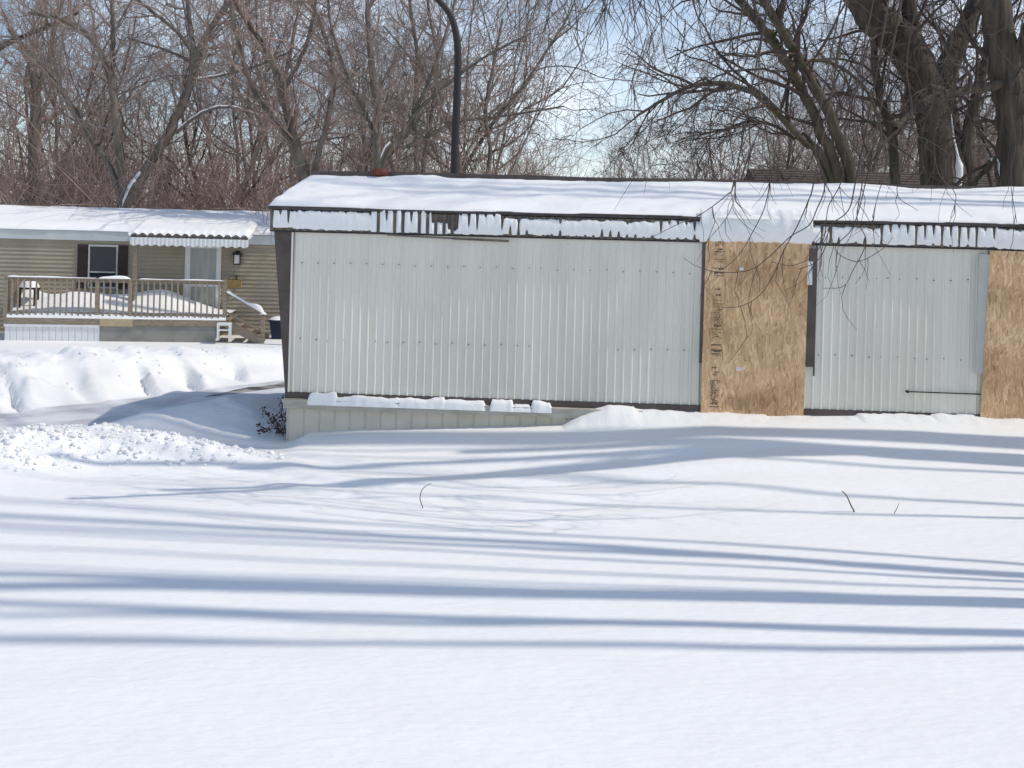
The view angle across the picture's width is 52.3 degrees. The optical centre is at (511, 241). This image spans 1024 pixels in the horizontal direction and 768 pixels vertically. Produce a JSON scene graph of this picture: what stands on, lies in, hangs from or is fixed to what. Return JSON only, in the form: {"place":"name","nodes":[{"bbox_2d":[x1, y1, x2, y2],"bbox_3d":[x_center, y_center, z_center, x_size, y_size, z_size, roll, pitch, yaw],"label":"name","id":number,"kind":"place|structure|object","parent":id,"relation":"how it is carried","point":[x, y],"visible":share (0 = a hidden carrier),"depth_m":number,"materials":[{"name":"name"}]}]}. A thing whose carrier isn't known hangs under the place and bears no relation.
{"place":"outdoors","nodes":[
{"label":"outdoors","id":0,"kind":"place"},
{"bbox_2d":[0,332,1023,767],"bbox_3d":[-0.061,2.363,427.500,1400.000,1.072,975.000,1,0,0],"label":"snow ground","id":1,"kind":"structure","parent":0,"point":[742,594],"depth_m":7.66,"materials":[{"name":"white snow"}]},
{"bbox_2d":[0,0,49,166],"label":"bare tree","id":2,"kind":"object","parent":1,"relation":"on","point":[9,80],"visible":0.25,"depth_m":50.21,"materials":[{"name":"brown plant"}]},
{"bbox_2d":[0,0,102,204],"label":"grey trunk tree","id":3,"kind":"object","parent":1,"relation":"on","point":[12,32],"visible":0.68,"depth_m":37.86,"materials":[{"name":"brown plant"}]},
{"bbox_2d":[4,3,149,198],"bbox_3d":[-22.246,-5.229,54.927,8.887,15.281,8.750,1,0,16],"label":"bare tree","id":4,"kind":"object","parent":1,"relation":"on","point":[63,117],"visible":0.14,"depth_m":54.44,"materials":[{"name":"brown plant"}]},
{"bbox_2d":[1,3,167,201],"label":"bare tree","id":5,"kind":"object","parent":1,"relation":"on","point":[81,101],"visible":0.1,"depth_m":54.81,"materials":[{"name":"brown plant"}]},
{"bbox_2d":[42,58,204,205],"bbox_3d":[-23.767,-4.278,61.946,11.277,13.288,8.378,1,0,39],"label":"bare tree","id":6,"kind":"object","parent":1,"relation":"on","point":[113,136],"visible":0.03,"depth_m":61.08,"materials":[{"name":"brown plant"}]},
{"bbox_2d":[0,0,255,203],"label":"bare tree","id":7,"kind":"object","parent":1,"relation":"on","point":[77,49],"visible":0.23,"depth_m":46.21,"materials":[{"name":"brown plant"}]},
{"bbox_2d":[0,0,264,205],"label":"bare tree","id":8,"kind":"object","parent":1,"relation":"on","point":[88,90],"visible":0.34,"depth_m":41.60,"materials":[{"name":"grey plant"}]},
{"bbox_2d":[3,274,269,342],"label":"wooden deck","id":9,"kind":"structure","parent":1,"relation":"on","point":[84,329],"depth_m":27.28,"materials":[{"name":"grey wood"}]},
{"bbox_2d":[19,287,39,307],"bbox_3d":[-12.780,1.580,27.597,0.440,0.751,0.400,1,0,-8],"label":"deck table","id":10,"kind":"object","parent":9,"relation":"on","point":[20,288],"visible":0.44,"depth_m":27.42,"materials":[{"name":"black metal"}]},
{"bbox_2d":[19,281,39,287],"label":"snow","id":11,"kind":"structure","parent":10,"relation":"on","point":[33,284],"depth_m":27.43,"materials":[{"name":"white snow"}]},
{"bbox_2d":[6,275,265,320],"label":"deck snow","id":12,"kind":"structure","parent":9,"relation":"on","point":[259,308],"depth_m":27.70,"materials":[{"name":"white snow"}]},
{"bbox_2d":[0,228,279,335],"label":"tan mobile home","id":13,"kind":"object","parent":1,"relation":"on","point":[250,262],"visible":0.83,"depth_m":29.40,"materials":[{"name":"beige plastic"}]},
{"bbox_2d":[87,245,117,288],"bbox_3d":[-11.503,0.700,29.335,0.793,1.227,0.044,1,0,-8],"label":"window","id":14,"kind":"structure","parent":13,"relation":"in","point":[102,259],"depth_m":29.34,"materials":[{"name":"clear glass"}]},
{"bbox_2d":[0,204,273,237],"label":"roof snow","id":15,"kind":"structure","parent":13,"relation":"on","point":[206,223],"depth_m":29.88,"materials":[{"name":"white snow"}]},
{"bbox_2d":[185,246,221,308],"bbox_3d":[-8.810,1.058,29.713,0.997,1.947,0.049,1,0,-8],"label":"glazed door","id":16,"kind":"structure","parent":13,"relation":"in","point":[204,262],"depth_m":29.72,"materials":[{"name":"white paint"}]},
{"bbox_2d":[228,272,241,287],"bbox_3d":[-7.889,1.053,29.625,0.430,0.480,0.440,1,0,-8],"label":"planter box","id":17,"kind":"object","parent":13,"relation":"attached to","point":[233,283],"visible":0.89,"depth_m":29.42,"materials":[{"name":"yellow wood"}]},
{"bbox_2d":[0,380,284,428],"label":"drive","id":18,"kind":"structure","parent":1,"relation":"on","point":[108,411],"depth_m":15.06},
{"bbox_2d":[204,382,284,396],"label":"gravel","id":19,"kind":"structure","parent":18,"relation":"on","point":[247,389],"depth_m":17.36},
{"bbox_2d":[0,344,290,471],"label":"snow lumps","id":20,"kind":"object","parent":1,"relation":"on","point":[65,429],"visible":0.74,"depth_m":11.44,"materials":[{"name":"white snow"}]},
{"bbox_2d":[70,12,234,205],"bbox_3d":[-17.799,-4.301,51.609,8.148,13.631,8.023,1,0,-43],"label":"bare tree","id":21,"kind":"object","parent":1,"relation":"on","point":[146,107],"visible":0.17,"depth_m":50.72,"materials":[{"name":"brown plant"}]},
{"bbox_2d":[0,0,321,209],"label":"bare tree","id":22,"kind":"object","parent":1,"relation":"on","point":[209,118],"visible":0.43,"depth_m":41.97,"materials":[{"name":"brown plant"}]},
{"bbox_2d":[0,0,323,207],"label":"forked tree","id":23,"kind":"object","parent":1,"relation":"on","point":[179,107],"visible":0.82,"depth_m":32.85,"materials":[{"name":"grey plant"}]},
{"bbox_2d":[101,34,259,208],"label":"bare tree","id":24,"kind":"object","parent":1,"relation":"on","point":[180,124],"visible":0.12,"depth_m":69.12,"materials":[{"name":"brown plant"}]},
{"bbox_2d":[216,322,231,340],"bbox_3d":[-7.556,2.357,27.375,0.340,0.460,0.300,1,0,-8],"label":"step frame","id":25,"kind":"object","parent":1,"relation":"on","point":[219,324],"visible":1,"depth_m":27.25,"materials":[{"name":"white paint"}]},
{"bbox_2d":[107,0,354,208],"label":"bare tree","id":26,"kind":"object","parent":1,"relation":"on","point":[251,137],"visible":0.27,"depth_m":48.16,"materials":[{"name":"brown plant"}]},
{"bbox_2d":[256,395,285,435],"bbox_3d":[-2.944,2.186,12.972,0.457,0.570,0.384,1,0,0],"label":"leafy shrub","id":27,"kind":"object","parent":1,"relation":"on","point":[282,430],"visible":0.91,"depth_m":12.90,"materials":[{"name":"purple plant"}]},
{"bbox_2d":[268,320,280,338],"bbox_3d":[-6.478,2.437,29.092,0.580,0.529,0.580,1,0,-8],"label":"rubbish bin","id":28,"kind":"object","parent":1,"relation":"on","point":[275,327],"visible":0.54,"depth_m":28.85,"materials":[{"name":"blue plastic"}]},
{"bbox_2d":[269,316,279,319],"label":"snow","id":29,"kind":"structure","parent":28,"relation":"on","point":[275,318],"depth_m":28.90,"materials":[{"name":"white snow"}]},
{"bbox_2d":[198,0,355,209],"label":"bare tree","id":30,"kind":"object","parent":1,"relation":"on","point":[274,87],"visible":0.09,"depth_m":64.78,"materials":[{"name":"brown plant"}]},
{"bbox_2d":[180,0,400,181],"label":"leaning tree","id":31,"kind":"object","parent":1,"relation":"on","point":[295,146],"visible":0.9,"depth_m":30.87,"materials":[{"name":"grey plant"}]},
{"bbox_2d":[129,0,469,209],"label":"bare tree","id":32,"kind":"object","parent":1,"relation":"on","point":[292,43],"visible":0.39,"depth_m":42.75,"materials":[{"name":"grey plant"}]},
{"bbox_2d":[0,59,617,304],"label":"undergrowth","id":33,"kind":"object","parent":1,"relation":"on","point":[263,199],"visible":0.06,"depth_m":35.95,"materials":[{"name":"brown plant"}]},
{"bbox_2d":[226,16,400,190],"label":"bare tree","id":34,"kind":"object","parent":1,"relation":"on","point":[313,123],"visible":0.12,"depth_m":66.80,"materials":[{"name":"brown plant"}]},
{"bbox_2d":[255,0,447,171],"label":"bare tree","id":35,"kind":"object","parent":1,"relation":"on","point":[390,11],"visible":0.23,"depth_m":62.60,"materials":[{"name":"brown plant"}]},
{"bbox_2d":[300,18,451,172],"bbox_3d":[-8.372,-5.548,62.866,8.359,16.637,13.663,1,0,-37],"label":"bare tree","id":36,"kind":"object","parent":1,"relation":"on","point":[359,106],"visible":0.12,"depth_m":61.99,"materials":[{"name":"brown plant"}]},
{"bbox_2d":[295,0,466,173],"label":"bare tree","id":37,"kind":"object","parent":1,"relation":"on","point":[362,96],"visible":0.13,"depth_m":60.24,"materials":[{"name":"brown plant"}]},
{"bbox_2d":[284,0,552,176],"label":"bare tree","id":38,"kind":"object","parent":1,"relation":"on","point":[424,128],"visible":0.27,"depth_m":44.46,"materials":[{"name":"brown plant"}]},
{"bbox_2d":[434,0,461,172],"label":"lamp post","id":39,"kind":"object","parent":1,"relation":"on","point":[456,95],"visible":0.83,"depth_m":26.92,"materials":[{"name":"brown metal"}]},
{"bbox_2d":[271,0,624,168],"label":"spreading tree","id":40,"kind":"object","parent":1,"relation":"on","point":[380,158],"visible":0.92,"depth_m":30.12,"materials":[{"name":"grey plant"}]},
{"bbox_2d":[382,48,524,174],"bbox_3d":[-3.584,-3.939,54.610,8.098,13.664,7.974,1,0,-34],"label":"bare tree","id":41,"kind":"object","parent":1,"relation":"on","point":[463,124],"visible":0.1,"depth_m":54.97,"materials":[{"name":"brown plant"}]},
{"bbox_2d":[299,0,611,174],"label":"bare tree","id":42,"kind":"object","parent":1,"relation":"on","point":[420,119],"visible":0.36,"depth_m":44.12,"materials":[{"name":"brown plant"}]},
{"bbox_2d":[374,0,538,173],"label":"thin tree","id":43,"kind":"object","parent":1,"relation":"on","point":[417,82],"visible":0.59,"depth_m":33.99,"materials":[{"name":"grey plant"}]},
{"bbox_2d":[334,0,603,175],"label":"bare tree","id":44,"kind":"object","parent":1,"relation":"on","point":[533,62],"visible":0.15,"depth_m":55.56,"materials":[{"name":"brown plant"}]},
{"bbox_2d":[0,41,993,211],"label":"wood","id":45,"kind":"object","parent":1,"relation":"on","point":[410,149],"visible":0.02,"depth_m":85.94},
{"bbox_2d":[365,0,711,174],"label":"bare tree","id":46,"kind":"object","parent":1,"relation":"on","point":[543,56],"visible":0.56,"depth_m":44.79,"materials":[{"name":"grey plant"}]},
{"bbox_2d":[543,146,611,176],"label":"bare tree","id":47,"kind":"object","parent":1,"relation":"on","point":[570,163],"visible":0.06,"depth_m":64.62,"materials":[{"name":"brown plant"}]},
{"bbox_2d":[573,106,645,177],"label":"bare tree","id":48,"kind":"object","parent":1,"relation":"on","point":[619,166],"visible":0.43,"depth_m":65.23,"materials":[{"name":"brown plant"}]},
{"bbox_2d":[268,168,1023,441],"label":"boarded mobile home","id":49,"kind":"object","parent":1,"relation":"on","point":[567,327],"visible":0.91,"depth_m":12.64,"materials":[{"name":"paint"}]},
{"bbox_2d":[307,392,551,412],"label":"ledge snow","id":50,"kind":"structure","parent":49,"relation":"on","point":[441,403],"depth_m":12.65,"materials":[{"name":"white snow"}]},
{"bbox_2d":[268,175,1023,224],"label":"roof snow","id":51,"kind":"structure","parent":49,"relation":"on","point":[440,193],"depth_m":13.26,"materials":[{"name":"white snow"}]},
{"bbox_2d":[273,208,1023,249],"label":"fascia snow","id":52,"kind":"structure","parent":49,"relation":"on","point":[781,229],"depth_m":12.54,"materials":[{"name":"white snow"}]},
{"bbox_2d":[601,103,723,178],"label":"bare tree","id":53,"kind":"object","parent":1,"relation":"on","point":[643,150],"visible":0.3,"depth_m":63.98,"materials":[{"name":"brown plant"}]},
{"bbox_2d":[614,74,760,179],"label":"bare tree","id":54,"kind":"object","parent":1,"relation":"on","point":[701,155],"visible":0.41,"depth_m":52.55,"materials":[{"name":"brown plant"}]},
{"bbox_2d":[621,1,812,179],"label":"bare tree","id":55,"kind":"object","parent":1,"relation":"on","point":[711,113],"visible":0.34,"depth_m":65.57,"materials":[{"name":"brown plant"}]},
{"bbox_2d":[434,0,1023,361],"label":"weeping willow","id":56,"kind":"object","parent":1,"relation":"on","point":[758,52],"visible":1,"depth_m":9.60,"materials":[{"name":"brown plant"}]},
{"bbox_2d":[612,123,883,183],"bbox_3d":[4.441,0.632,25.090,8.551,6.985,7.020,1,0,25],"label":"round shrub","id":57,"kind":"object","parent":1,"relation":"on","point":[758,173],"visible":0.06,"depth_m":23.94,"materials":[{"name":"brown plant"}]},
{"bbox_2d":[551,0,970,185],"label":"leaning willow","id":58,"kind":"object","parent":1,"relation":"on","point":[830,166],"visible":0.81,"depth_m":20.19,"materials":[{"name":"brown plant"}]},
{"bbox_2d":[554,405,1023,431],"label":"wall drift","id":59,"kind":"object","parent":1,"relation":"on","point":[612,417],"depth_m":12.34,"materials":[{"name":"white snow"}]},
{"bbox_2d":[692,0,899,179],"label":"bare tree","id":60,"kind":"object","parent":1,"relation":"on","point":[790,140],"visible":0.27,"depth_m":45.39,"materials":[{"name":"brown plant"}]},
{"bbox_2d":[727,104,883,175],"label":"bare tree","id":61,"kind":"object","parent":1,"relation":"on","point":[778,146],"visible":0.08,"depth_m":69.46,"materials":[{"name":"brown plant"}]},
{"bbox_2d":[760,11,898,171],"bbox_3d":[17.954,-5.218,58.491,9.068,17.348,9.210,1,0,8],"label":"bare tree","id":62,"kind":"object","parent":1,"relation":"on","point":[837,83],"visible":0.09,"depth_m":57.08,"materials":[{"name":"brown plant"}]},
{"bbox_2d":[719,48,960,178],"bbox_3d":[16.278,-3.691,51.698,8.944,14.208,12.040,1,0,-32],"label":"bare tree","id":63,"kind":"object","parent":1,"relation":"on","point":[826,130],"visible":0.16,"depth_m":52.23,"materials":[{"name":"brown plant"}]},
{"bbox_2d":[709,0,993,179],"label":"bare tree","id":64,"kind":"object","parent":1,"relation":"on","point":[849,138],"visible":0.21,"depth_m":42.40,"materials":[{"name":"brown plant"}]},
{"bbox_2d":[744,168,995,186],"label":"brown shingled house","id":65,"kind":"structure","parent":1,"relation":"on","point":[904,178],"depth_m":34.99,"materials":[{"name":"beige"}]},
{"bbox_2d":[759,0,1020,185],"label":"great willow","id":66,"kind":"object","parent":1,"relation":"on","point":[921,77],"visible":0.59,"depth_m":21.79,"materials":[{"name":"brown plant"}]},
{"bbox_2d":[951,114,962,185],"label":"snow","id":67,"kind":"structure","parent":66,"relation":"attached to","point":[959,168],"depth_m":21.37,"materials":[{"name":"white snow"}]},
{"bbox_2d":[800,0,994,172],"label":"bare tree","id":68,"kind":"object","parent":1,"relation":"on","point":[900,99],"visible":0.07,"depth_m":47.26,"materials":[{"name":"brown plant"}]},
{"bbox_2d":[801,1,996,171],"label":"bare tree","id":69,"kind":"object","parent":1,"relation":"on","point":[911,170],"visible":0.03,"depth_m":53.10,"materials":[{"name":"brown plant"}]},
{"bbox_2d":[798,7,1020,174],"bbox_3d":[18.427,-3.695,43.598,9.347,14.304,12.582,1,0,-38],"label":"bare tree","id":70,"kind":"object","parent":1,"relation":"on","point":[987,116],"visible":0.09,"depth_m":44.17,"materials":[{"name":"brown plant"}]},
{"bbox_2d":[848,0,1023,186],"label":"thick willow","id":71,"kind":"object","parent":1,"relation":"on","point":[1000,66],"visible":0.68,"depth_m":18.77,"materials":[{"name":"brown plant"}]},
{"bbox_2d":[869,0,1023,173],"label":"bare tree","id":72,"kind":"object","parent":1,"relation":"on","point":[978,118],"visible":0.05,"depth_m":46.85,"materials":[{"name":"brown plant"}]},
{"bbox_2d":[910,17,1022,174],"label":"bare tree","id":73,"kind":"object","parent":1,"relation":"on","point":[983,110],"visible":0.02,"depth_m":53.66,"materials":[{"name":"brown plant"}]},
{"bbox_2d":[973,76,995,172],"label":"bare tree","id":74,"kind":"object","parent":1,"relation":"on","point":[990,140],"visible":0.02,"depth_m":44.15,"materials":[{"name":"brown plant"}]},
{"bbox_2d":[0,0,1023,210],"label":"sky","id":75,"kind":"structure","parent":0,"point":[614,37],"materials":[{"name":"blue"}]}
]}

